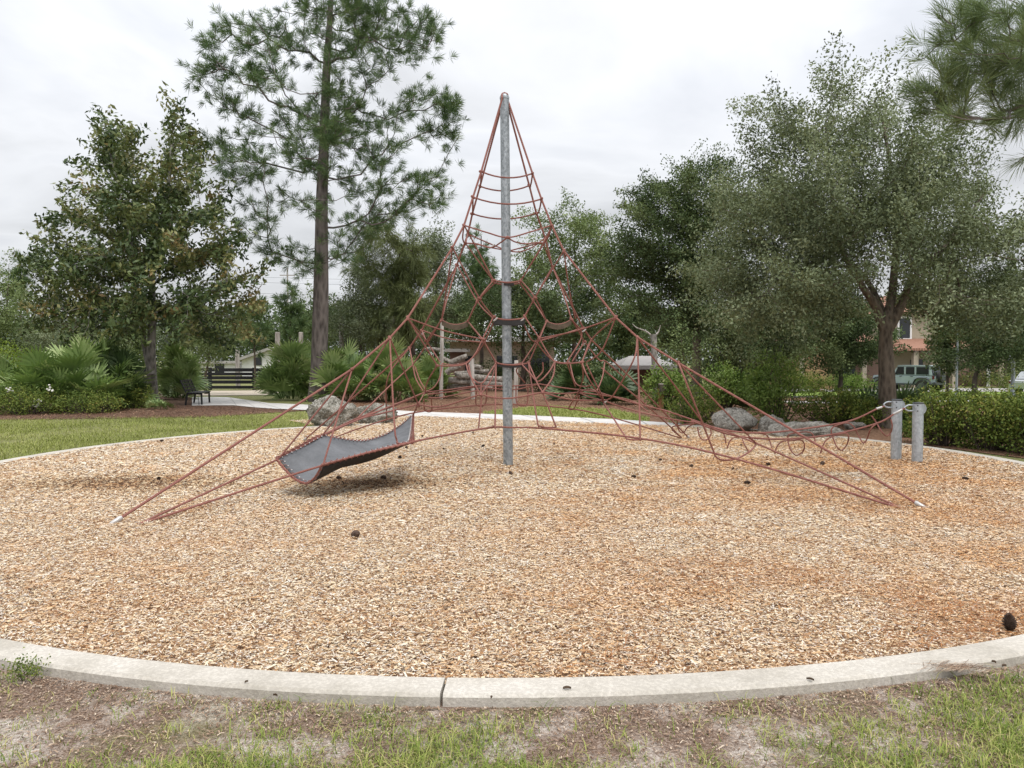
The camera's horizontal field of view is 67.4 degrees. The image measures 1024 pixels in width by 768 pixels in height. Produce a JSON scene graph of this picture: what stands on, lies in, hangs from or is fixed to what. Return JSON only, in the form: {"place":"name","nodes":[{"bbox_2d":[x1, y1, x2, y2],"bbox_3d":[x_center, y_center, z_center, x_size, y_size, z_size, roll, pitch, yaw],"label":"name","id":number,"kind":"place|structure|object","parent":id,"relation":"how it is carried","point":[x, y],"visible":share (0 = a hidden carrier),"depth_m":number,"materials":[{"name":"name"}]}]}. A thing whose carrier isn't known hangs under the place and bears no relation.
{"place":"outdoors","nodes":[
{"label":"outdoors","id":0,"kind":"place"},
{"bbox_2d":[199,360,241,367],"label":"shed","id":1,"kind":"structure","parent":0,"point":[229,364],"depth_m":81.90,"materials":[{"name":"white paint"}]},
{"bbox_2d":[240,347,286,375],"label":"white house","id":2,"kind":"structure","parent":0,"point":[247,361],"depth_m":77.96,"materials":[{"name":"paint"}]},
{"bbox_2d":[192,397,700,427],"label":"path","id":3,"kind":"structure","parent":0,"point":[224,401],"depth_m":21.98,"materials":[{"name":"concrete"}]},
{"bbox_2d":[180,379,210,404],"bbox_3d":[-11.215,0.277,27.241,0.724,0.912,1.520,0,2,-10],"label":"park bench","id":4,"kind":"object","parent":3,"relation":"on","point":[195,392],"visible":0.94,"depth_m":26.94,"materials":[{"name":"black paint"}]},
{"bbox_2d":[0,362,1023,767],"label":"ground","id":5,"kind":"structure","parent":0,"point":[198,728],"depth_m":3.40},
{"bbox_2d":[2,250,34,357],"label":"pine tree","id":6,"kind":"object","parent":5,"relation":"on","point":[26,279],"visible":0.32,"depth_m":55.63,"materials":[{"name":"green plant"}]},
{"bbox_2d":[0,647,50,681],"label":"weed","id":7,"kind":"object","parent":5,"relation":"on","point":[24,667],"visible":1,"depth_m":3.89,"materials":[{"name":"green plant"}]},
{"bbox_2d":[0,248,62,359],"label":"leafy tree","id":8,"kind":"object","parent":5,"relation":"on","point":[7,322],"visible":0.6,"depth_m":49.30,"materials":[{"name":"green plant"}]},
{"bbox_2d":[1,315,137,355],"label":"leafy tree","id":9,"kind":"object","parent":5,"relation":"on","point":[45,339],"visible":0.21,"depth_m":42.75,"materials":[{"name":"green plant"}]},
{"bbox_2d":[94,320,159,366],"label":"distant tree","id":10,"kind":"object","parent":5,"relation":"on","point":[140,352],"visible":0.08,"depth_m":74.28,"materials":[{"name":"green plant"}]},
{"bbox_2d":[0,392,305,419],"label":"pine straw bed","id":11,"kind":"object","parent":5,"relation":"on","point":[178,401],"visible":0.35,"depth_m":23.49,"materials":[{"name":"plant"}]},
{"bbox_2d":[0,353,33,403],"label":"palmetto","id":12,"kind":"object","parent":11,"relation":"on","point":[6,366],"visible":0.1,"depth_m":23.98,"materials":[{"name":"green plant"}]},
{"bbox_2d":[0,333,34,368],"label":"shrub","id":13,"kind":"object","parent":11,"relation":"on","point":[16,360],"visible":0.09,"depth_m":32.24,"materials":[{"name":"green plant"}]},
{"bbox_2d":[0,381,64,415],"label":"shrub","id":14,"kind":"object","parent":11,"relation":"on","point":[19,407],"visible":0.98,"depth_m":22.17,"materials":[{"name":"green plant"}]},
{"bbox_2d":[0,344,97,410],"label":"palmetto","id":15,"kind":"object","parent":11,"relation":"on","point":[35,361],"visible":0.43,"depth_m":23.20,"materials":[{"name":"green plant"}]},
{"bbox_2d":[44,383,129,413],"bbox_3d":[-12.541,0.434,22.744,2.392,0.983,1.889,-1,2,-21],"label":"shrub","id":16,"kind":"object","parent":11,"relation":"on","point":[94,405],"visible":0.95,"depth_m":22.61,"materials":[{"name":"green plant"}]},
{"bbox_2d":[23,332,161,408],"bbox_3d":[-13.486,-0.381,24.461,3.573,2.610,3.535,0,2,0],"label":"palmetto","id":17,"kind":"object","parent":11,"relation":"on","point":[80,354],"visible":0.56,"depth_m":23.93,"materials":[{"name":"green plant"}]},
{"bbox_2d":[92,340,151,408],"bbox_3d":[-12.862,-0.225,25.054,2.241,2.468,2.379,0,2,0],"label":"palmetto","id":18,"kind":"object","parent":11,"relation":"on","point":[120,356],"visible":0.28,"depth_m":25.02,"materials":[{"name":"green plant"}]},
{"bbox_2d":[121,383,158,408],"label":"shrub","id":19,"kind":"object","parent":11,"relation":"on","point":[141,400],"visible":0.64,"depth_m":25.03,"materials":[{"name":"green plant"}]},
{"bbox_2d":[0,81,288,399],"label":"magnolia tree","id":20,"kind":"object","parent":11,"relation":"on","point":[130,265],"visible":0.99,"depth_m":25.93,"materials":[{"name":"green plant"}]},
{"bbox_2d":[144,396,175,409],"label":"shrub","id":21,"kind":"object","parent":11,"relation":"on","point":[154,403],"visible":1,"depth_m":24.19,"materials":[{"name":"green plant"}]},
{"bbox_2d":[156,337,211,398],"bbox_3d":[-13.511,-0.630,31.069,2.312,2.551,2.253,0,2,0],"label":"palmetto","id":22,"kind":"object","parent":11,"relation":"on","point":[178,367],"visible":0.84,"depth_m":30.68,"materials":[{"name":"green plant"}]},
{"bbox_2d":[0,410,314,459],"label":"lawn grass","id":23,"kind":"structure","parent":5,"relation":"on","point":[178,426],"depth_m":17.66,"materials":[{"name":"green plant"}]},
{"bbox_2d":[146,322,206,365],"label":"distant tree","id":24,"kind":"object","parent":5,"relation":"on","point":[160,343],"visible":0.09,"depth_m":69.39,"materials":[{"name":"green plant"}]},
{"bbox_2d":[132,368,262,389],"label":"board fence","id":25,"kind":"object","parent":5,"relation":"on","point":[234,371],"visible":0.3,"depth_m":43.90,"materials":[{"name":"black wood"}]},
{"bbox_2d":[161,390,278,394],"bbox_3d":[-14.557,0.440,38.834,7.478,0.103,9.251,-1,2,-15],"label":"sand patch","id":26,"kind":"object","parent":5,"relation":"on","point":[247,392],"visible":0.38,"depth_m":39.27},
{"bbox_2d":[184,306,257,393],"bbox_3d":[-14.338,-1.766,36.986,3.968,4.748,3.981,0,2,0],"label":"leafy tree","id":27,"kind":"object","parent":5,"relation":"on","point":[211,349],"visible":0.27,"depth_m":36.75,"materials":[{"name":"green plant"}]},
{"bbox_2d":[237,295,274,389],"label":"pine tree","id":28,"kind":"object","parent":5,"relation":"on","point":[264,327],"visible":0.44,"depth_m":42.64,"materials":[{"name":"green plant"}]},
{"bbox_2d":[266,278,312,343],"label":"pine tree","id":29,"kind":"object","parent":5,"relation":"on","point":[290,309],"visible":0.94,"depth_m":46.47,"materials":[{"name":"green plant"}]},
{"bbox_2d":[278,281,350,345],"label":"distant tree","id":30,"kind":"object","parent":5,"relation":"on","point":[309,314],"visible":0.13,"depth_m":71.68,"materials":[{"name":"green plant"}]},
{"bbox_2d":[356,415,595,424],"bbox_3d":[0.024,0.943,20.098,8.772,0.001,4.954,0,2,0],"label":"chip apron","id":31,"kind":"object","parent":5,"relation":"on","point":[459,421],"visible":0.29,"depth_m":19.63,"materials":[{"name":"beige wood"}]},
{"bbox_2d":[357,403,397,423],"bbox_3d":[-3.363,0.819,18.991,1.108,0.722,0.689,-1,2,-17],"label":"boulder","id":32,"kind":"object","parent":31,"relation":"on","point":[372,419],"visible":0.55,"depth_m":18.80,"materials":[{"name":"stone"}]},
{"bbox_2d":[446,322,558,385],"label":"tan house","id":33,"kind":"structure","parent":5,"relation":"on","point":[498,356],"depth_m":51.95,"materials":[{"name":"paint"}]},
{"bbox_2d":[530,352,548,385],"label":"door","id":34,"kind":"structure","parent":33,"relation":"in","point":[546,359],"depth_m":51.89,"materials":[{"name":"black glass"}]},
{"bbox_2d":[0,415,1023,683],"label":"wood chip bed","id":35,"kind":"object","parent":5,"relation":"on","point":[528,543],"visible":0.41,"depth_m":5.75,"materials":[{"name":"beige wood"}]},
{"bbox_2d":[306,395,359,426],"bbox_3d":[-4.203,0.725,18.139,1.190,0.952,0.730,0,2,11],"label":"boulder","id":36,"kind":"object","parent":35,"relation":"on","point":[331,406],"visible":0.62,"depth_m":17.93,"materials":[{"name":"stone"}]},
{"bbox_2d":[108,92,925,524],"bbox_3d":[0.991,-1.484,11.300,10.119,5.614,8.051,0,2,0],"label":"rope climbing net","id":37,"kind":"object","parent":35,"relation":"on","point":[504,116],"visible":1,"depth_m":11.20,"materials":[{"name":"fabric"}]},
{"bbox_2d":[275,413,414,484],"bbox_3d":[-1.590,0.793,9.791,1.206,0.642,2.681,1,2,30],"label":"hammock","id":38,"kind":"object","parent":37,"relation":"hanging from","point":[313,453],"visible":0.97,"depth_m":9.25,"materials":[{"name":"black rubber"}]},
{"bbox_2d":[711,407,757,430],"bbox_3d":[4.900,0.855,16.891,0.992,0.694,0.767,0,2,0],"label":"boulder","id":39,"kind":"object","parent":35,"relation":"on","point":[745,420],"visible":0.7,"depth_m":16.67,"materials":[{"name":"grey stone"}]},
{"bbox_2d":[757,414,784,431],"bbox_3d":[5.622,0.897,16.660,0.582,0.492,0.551,1,2,15],"label":"boulder","id":40,"kind":"object","parent":35,"relation":"on","point":[765,422],"visible":0.41,"depth_m":16.47,"materials":[{"name":"grey stone"}]},
{"bbox_2d":[766,421,842,437],"bbox_3d":[6.038,0.982,15.843,1.522,0.451,0.732,1,2,19],"label":"boulder","id":41,"kind":"object","parent":35,"relation":"on","point":[826,430],"visible":0.66,"depth_m":15.58,"materials":[{"name":"grey stone"}]},
{"bbox_2d":[883,399,904,460],"bbox_3d":[6.040,0.815,12.158,0.325,1.160,0.167,1,2,21],"label":"anchor post","id":42,"kind":"object","parent":35,"relation":"on","point":[896,438],"visible":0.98,"depth_m":12.08,"materials":[{"name":"metal"}]},
{"bbox_2d":[904,402,926,461],"bbox_3d":[6.197,0.842,11.822,0.325,1.130,0.167,1,2,21],"label":"anchor post","id":43,"kind":"object","parent":35,"relation":"on","point":[918,410],"visible":0.98,"depth_m":11.75,"materials":[{"name":"metal"}]},
{"bbox_2d":[1001,612,1016,630],"bbox_3d":[2.896,1.386,4.471,0.080,0.115,0.080,-11,12,0],"label":"pine cone","id":44,"kind":"object","parent":35,"relation":"on","point":[1010,623],"visible":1,"depth_m":4.46,"materials":[{"name":"brown plant"}]},
{"bbox_2d":[0,423,1023,706],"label":"kerb","id":45,"kind":"structure","parent":5,"relation":"on","point":[432,691],"depth_m":3.77,"materials":[{"name":"concrete"}]},
{"bbox_2d":[913,659,1005,674],"bbox_3d":[2.279,1.439,3.908,0.470,0.011,0.202,0,2,0],"label":"needle drift","id":46,"kind":"object","parent":45,"relation":"on","point":[961,666],"visible":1,"depth_m":3.91,"materials":[{"name":"brown plant"}]},
{"bbox_2d":[0,662,1023,767],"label":"front grass","id":47,"kind":"structure","parent":5,"relation":"on","point":[1002,749],"depth_m":3.24,"materials":[{"name":"green plant"}]},
{"bbox_2d":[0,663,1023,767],"bbox_3d":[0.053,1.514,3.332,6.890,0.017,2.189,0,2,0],"label":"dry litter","id":48,"kind":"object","parent":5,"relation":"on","point":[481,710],"visible":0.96,"depth_m":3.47,"materials":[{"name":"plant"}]},
{"bbox_2d":[0,292,1023,377],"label":"wood","id":49,"kind":"object","parent":5,"relation":"on","point":[589,354],"visible":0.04,"depth_m":96.32,"materials":[{"name":"green wood"}]},
{"bbox_2d":[482,405,649,420],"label":"grass verge","id":50,"kind":"object","parent":5,"relation":"on","point":[579,414],"depth_m":22.15,"materials":[{"name":"green plant"}]},
{"bbox_2d":[590,283,666,356],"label":"distant tree","id":51,"kind":"object","parent":5,"relation":"on","point":[627,348],"visible":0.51,"depth_m":72.80,"materials":[{"name":"green plant"}]},
{"bbox_2d":[630,294,709,376],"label":"distant tree","id":52,"kind":"object","parent":5,"relation":"on","point":[666,336],"visible":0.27,"depth_m":59.63,"materials":[{"name":"green plant"}]},
{"bbox_2d":[333,383,1023,457],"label":"red straw bed","id":53,"kind":"object","parent":5,"relation":"on","point":[875,434],"visible":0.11,"depth_m":25.40,"materials":[{"name":"brown plant"}]},
{"bbox_2d":[251,337,310,401],"bbox_3d":[-8.687,-0.497,30.365,3.104,2.728,3.065,0,2,0],"label":"palmetto","id":54,"kind":"object","parent":53,"relation":"on","point":[282,377],"visible":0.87,"depth_m":29.91,"materials":[{"name":"green plant"}]},
{"bbox_2d":[175,0,470,401],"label":"pine tree","id":55,"kind":"object","parent":53,"relation":"on","point":[330,131],"visible":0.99,"depth_m":28.02,"materials":[{"name":"green plant"}]},
{"bbox_2d":[306,337,382,399],"bbox_3d":[-6.398,-0.568,29.377,2.951,2.527,2.690,0,2,0],"label":"palmetto","id":56,"kind":"object","parent":53,"relation":"on","point":[336,363],"visible":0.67,"depth_m":28.87,"materials":[{"name":"green plant"}]},
{"bbox_2d":[328,264,402,355],"bbox_3d":[-7.068,-2.479,35.921,4.240,6.225,4.924,0,2,0],"label":"leafy tree","id":57,"kind":"object","parent":53,"relation":"on","point":[356,328],"visible":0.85,"depth_m":35.08,"materials":[{"name":"green plant"}]},
{"bbox_2d":[347,337,430,401],"bbox_3d":[-4.571,-0.422,28.828,3.151,2.842,2.819,0,2,0],"label":"palmetto","id":58,"kind":"object","parent":53,"relation":"on","point":[378,384],"visible":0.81,"depth_m":28.46,"materials":[{"name":"green plant"}]},
{"bbox_2d":[338,211,442,393],"bbox_3d":[-5.718,-3.908,36.893,5.503,9.067,6.464,0,2,0],"label":"pine tree","id":59,"kind":"object","parent":53,"relation":"on","point":[405,270],"visible":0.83,"depth_m":35.86,"materials":[{"name":"green plant"}]},
{"bbox_2d":[400,348,462,398],"bbox_3d":[-3.419,-0.361,32.220,2.761,2.367,2.662,0,2,0],"label":"palmetto","id":60,"kind":"object","parent":53,"relation":"on","point":[427,369],"visible":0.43,"depth_m":31.92,"materials":[{"name":"green plant"}]},
{"bbox_2d":[439,322,443,398],"bbox_3d":[-2.850,-0.927,30.986,0.211,3.303,0.163,0,2,0],"label":"timber pole","id":61,"kind":"object","parent":53,"relation":"on","point":[441,358],"visible":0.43,"depth_m":30.92,"materials":[{"name":"grey wood"}]},
{"bbox_2d":[411,213,473,359],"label":"leafy tree","id":62,"kind":"object","parent":53,"relation":"on","point":[438,245],"visible":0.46,"depth_m":47.01,"materials":[{"name":"green plant"}]},
{"bbox_2d":[444,349,469,377],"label":"picnic shelter","id":63,"kind":"object","parent":53,"relation":"on","point":[454,353],"visible":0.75,"depth_m":45.97,"materials":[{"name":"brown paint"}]},
{"bbox_2d":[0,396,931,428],"bbox_3d":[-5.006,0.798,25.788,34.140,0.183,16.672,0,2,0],"label":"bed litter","id":64,"kind":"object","parent":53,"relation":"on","point":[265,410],"visible":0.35,"depth_m":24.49,"materials":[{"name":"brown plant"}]},
{"bbox_2d":[447,222,501,374],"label":"pine tree","id":65,"kind":"object","parent":53,"relation":"on","point":[476,269],"visible":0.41,"depth_m":45.43,"materials":[{"name":"green plant"}]},
{"bbox_2d":[467,349,520,390],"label":"shrub","id":66,"kind":"object","parent":53,"relation":"on","point":[498,370],"visible":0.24,"depth_m":43.05,"materials":[{"name":"green plant"}]},
{"bbox_2d":[428,259,614,390],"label":"oak tree","id":67,"kind":"object","parent":53,"relation":"on","point":[580,306],"visible":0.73,"depth_m":41.35,"materials":[{"name":"green plant"}]},
{"bbox_2d":[520,358,579,391],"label":"shrub","id":68,"kind":"object","parent":53,"relation":"on","point":[538,372],"visible":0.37,"depth_m":42.33,"materials":[{"name":"green plant"}]},
{"bbox_2d":[543,362,603,399],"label":"palmetto","id":69,"kind":"object","parent":53,"relation":"on","point":[566,381],"visible":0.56,"depth_m":29.73,"materials":[{"name":"green plant"}]},
{"bbox_2d":[510,186,641,366],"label":"leafy tree","id":70,"kind":"object","parent":53,"relation":"on","point":[587,229],"visible":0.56,"depth_m":50.51,"materials":[{"name":"green plant"}]},
{"bbox_2d":[576,357,640,396],"bbox_3d":[3.566,-0.199,30.523,2.778,1.742,2.390,-1,2,-23],"label":"shrub","id":71,"kind":"object","parent":53,"relation":"on","point":[597,369],"visible":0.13,"depth_m":30.34,"materials":[{"name":"green plant"}]},
{"bbox_2d":[581,368,643,404],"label":"palmetto","id":72,"kind":"object","parent":53,"relation":"on","point":[609,385],"visible":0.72,"depth_m":26.91,"materials":[{"name":"green plant"}]},
{"bbox_2d":[633,324,660,396],"bbox_3d":[5.771,-0.941,33.021,1.230,3.304,0.260,0,2,0],"label":"bare trunk","id":73,"kind":"object","parent":53,"relation":"on","point":[654,339],"visible":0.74,"depth_m":32.92,"materials":[{"name":"grey plant"}]},
{"bbox_2d":[637,361,693,409],"bbox_3d":[4.859,0.057,24.504,1.704,1.571,1.668,1,2,30],"label":"shrub","id":74,"kind":"object","parent":53,"relation":"on","point":[655,378],"visible":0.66,"depth_m":24.34,"materials":[{"name":"green plant"}]},
{"bbox_2d":[599,138,754,395],"bbox_3d":[8.572,-5.798,37.768,8.709,13.044,7.449,0,2,0],"label":"oak tree","id":75,"kind":"object","parent":53,"relation":"on","point":[653,254],"visible":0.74,"depth_m":36.65,"materials":[{"name":"green plant"}]},
{"bbox_2d":[651,310,718,399],"bbox_3d":[6.662,-1.066,29.933,2.738,3.665,1.496,0,2,-13],"label":"leafy tree","id":76,"kind":"object","parent":53,"relation":"on","point":[683,350],"visible":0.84,"depth_m":29.91,"materials":[{"name":"green plant"}]},
{"bbox_2d":[664,378,726,425],"bbox_3d":[4.448,0.434,18.843,1.709,1.175,1.464,0,2,0],"label":"shrub","id":77,"kind":"object","parent":53,"relation":"on","point":[688,412],"visible":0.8,"depth_m":18.73,"materials":[{"name":"green plant"}]},
{"bbox_2d":[691,357,750,409],"bbox_3d":[6.731,-0.012,24.483,2.076,1.740,1.670,0,2,0],"label":"shrub","id":78,"kind":"object","parent":53,"relation":"on","point":[721,380],"visible":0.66,"depth_m":24.25,"materials":[{"name":"green plant"}]},
{"bbox_2d":[716,367,757,407],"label":"shrub","id":79,"kind":"object","parent":53,"relation":"on","point":[740,403],"visible":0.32,"depth_m":24.17,"materials":[{"name":"green plant"}]},
{"bbox_2d":[683,285,839,386],"bbox_3d":[11.560,-1.976,36.011,7.220,5.480,6.473,0,2,0],"label":"oak tree","id":80,"kind":"object","parent":53,"relation":"on","point":[721,342],"visible":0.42,"depth_m":35.10,"materials":[{"name":"green plant"}]},
{"bbox_2d":[729,344,819,422],"bbox_3d":[6.734,-0.006,19.607,2.321,2.052,1.830,0,2,0],"label":"shrub","id":81,"kind":"object","parent":53,"relation":"on","point":[762,390],"visible":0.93,"depth_m":19.42,"materials":[{"name":"green plant"}]},
{"bbox_2d":[787,382,873,423],"bbox_3d":[8.031,0.475,19.160,2.090,1.068,1.809,0,2,0],"label":"shrub","id":82,"kind":"object","parent":53,"relation":"on","point":[839,405],"visible":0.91,"depth_m":18.93,"materials":[{"name":"green plant"}]},
{"bbox_2d":[665,29,1023,428],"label":"live oak","id":83,"kind":"object","parent":53,"relation":"on","point":[799,217],"visible":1,"depth_m":16.39,"materials":[{"name":"green plant"}]},
{"bbox_2d":[845,386,888,427],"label":"shrub","id":84,"kind":"object","parent":53,"relation":"on","point":[871,404],"visible":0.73,"depth_m":18.03,"materials":[{"name":"green plant"}]},
{"bbox_2d":[868,378,935,425],"bbox_3d":[9.421,0.484,18.203,1.715,1.303,1.625,0,2,0],"label":"palmetto","id":85,"kind":"object","parent":53,"relation":"on","point":[904,393],"visible":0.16,"depth_m":18.08,"materials":[{"name":"green plant"}]},
{"bbox_2d":[902,379,988,446],"bbox_3d":[8.116,0.525,14.439,1.637,1.282,1.475,0,2,0],"label":"hedge plant","id":86,"kind":"object","parent":53,"relation":"on","point":[937,419],"visible":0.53,"depth_m":14.18,"materials":[{"name":"green plant"}]},
{"bbox_2d":[941,376,1023,452],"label":"hedge plant","id":87,"kind":"object","parent":53,"relation":"on","point":[982,425],"visible":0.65,"depth_m":13.61,"materials":[{"name":"green plant"}]},
{"bbox_2d":[979,376,1023,455],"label":"hedge plant","id":88,"kind":"object","parent":53,"relation":"on","point":[1012,415],"visible":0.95,"depth_m":13.06,"materials":[{"name":"green plant"}]},
{"bbox_2d":[797,369,829,391],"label":"shrub","id":89,"kind":"object","parent":5,"relation":"on","point":[817,380],"visible":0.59,"depth_m":56.58,"materials":[{"name":"green plant"}]},
{"bbox_2d":[769,335,897,388],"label":"ochre house","id":90,"kind":"structure","parent":5,"relation":"on","point":[873,371],"depth_m":62.90,"materials":[{"name":"paint"}]},
{"bbox_2d":[818,372,850,391],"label":"shrub","id":91,"kind":"object","parent":5,"relation":"on","point":[830,381],"visible":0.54,"depth_m":56.67,"materials":[{"name":"green plant"}]},
{"bbox_2d":[791,273,912,397],"bbox_3d":[17.532,-2.580,39.689,6.901,6.798,6.219,0,2,0],"label":"oak tree","id":92,"kind":"object","parent":5,"relation":"on","point":[847,355],"visible":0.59,"depth_m":38.79,"materials":[{"name":"green plant"}]},
{"bbox_2d":[843,372,877,391],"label":"shrub","id":93,"kind":"object","parent":5,"relation":"on","point":[858,384],"visible":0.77,"depth_m":57.60,"materials":[{"name":"green plant"}]},
{"bbox_2d":[857,297,1003,387],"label":"tan house","id":94,"kind":"structure","parent":5,"relation":"on","point":[913,338],"depth_m":67.87,"materials":[{"name":"paint"}]},
{"bbox_2d":[897,317,911,338],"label":"window","id":95,"kind":"structure","parent":94,"relation":"in","point":[906,327],"depth_m":67.81,"materials":[{"name":"grey glass"}]},
{"bbox_2d":[949,362,997,385],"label":"garage door","id":96,"kind":"structure","parent":94,"relation":"in","point":[960,383],"depth_m":68.91,"materials":[{"name":"brown paint"}]},
{"bbox_2d":[884,279,982,393],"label":"magnolia tree","id":97,"kind":"object","parent":5,"relation":"on","point":[950,367],"visible":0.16,"depth_m":45.43,"materials":[{"name":"green plant"}]},
{"bbox_2d":[891,0,1023,182],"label":"pine tree","id":98,"kind":"object","parent":5,"relation":"on","point":[955,79],"visible":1,"depth_m":7.82,"materials":[{"name":"green plant"}]},
{"bbox_2d":[916,293,1023,395],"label":"oak tree","id":99,"kind":"object","parent":5,"relation":"on","point":[992,355],"visible":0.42,"depth_m":39.21,"materials":[{"name":"green plant"}]},
{"bbox_2d":[967,254,1023,379],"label":"distant tree","id":100,"kind":"object","parent":5,"relation":"on","point":[998,283],"visible":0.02,"depth_m":82.60,"materials":[{"name":"green plant"}]},
{"bbox_2d":[987,367,1017,387],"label":"shrub","id":101,"kind":"object","parent":5,"relation":"on","point":[1000,381],"visible":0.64,"depth_m":65.44,"materials":[{"name":"green plant"}]},
{"bbox_2d":[0,0,1023,362],"label":"sky","id":102,"kind":"structure","parent":0,"point":[597,90],"materials":[{"name":"white"}]},
{"bbox_2d":[609,356,676,389],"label":"pavilion","id":103,"kind":"structure","parent":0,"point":[645,364],"depth_m":45.00,"materials":[{"name":"beige paint"}]},
{"bbox_2d":[780,388,1023,391],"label":"driveway","id":104,"kind":"structure","parent":0,"point":[995,389],"depth_m":61.40,"materials":[{"name":"grey concrete"}]},
{"bbox_2d":[872,365,945,391],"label":"offroad car","id":105,"kind":"object","parent":104,"relation":"on","point":[915,375],"visible":0.4,"depth_m":56.82,"materials":[{"name":"grey paint"}]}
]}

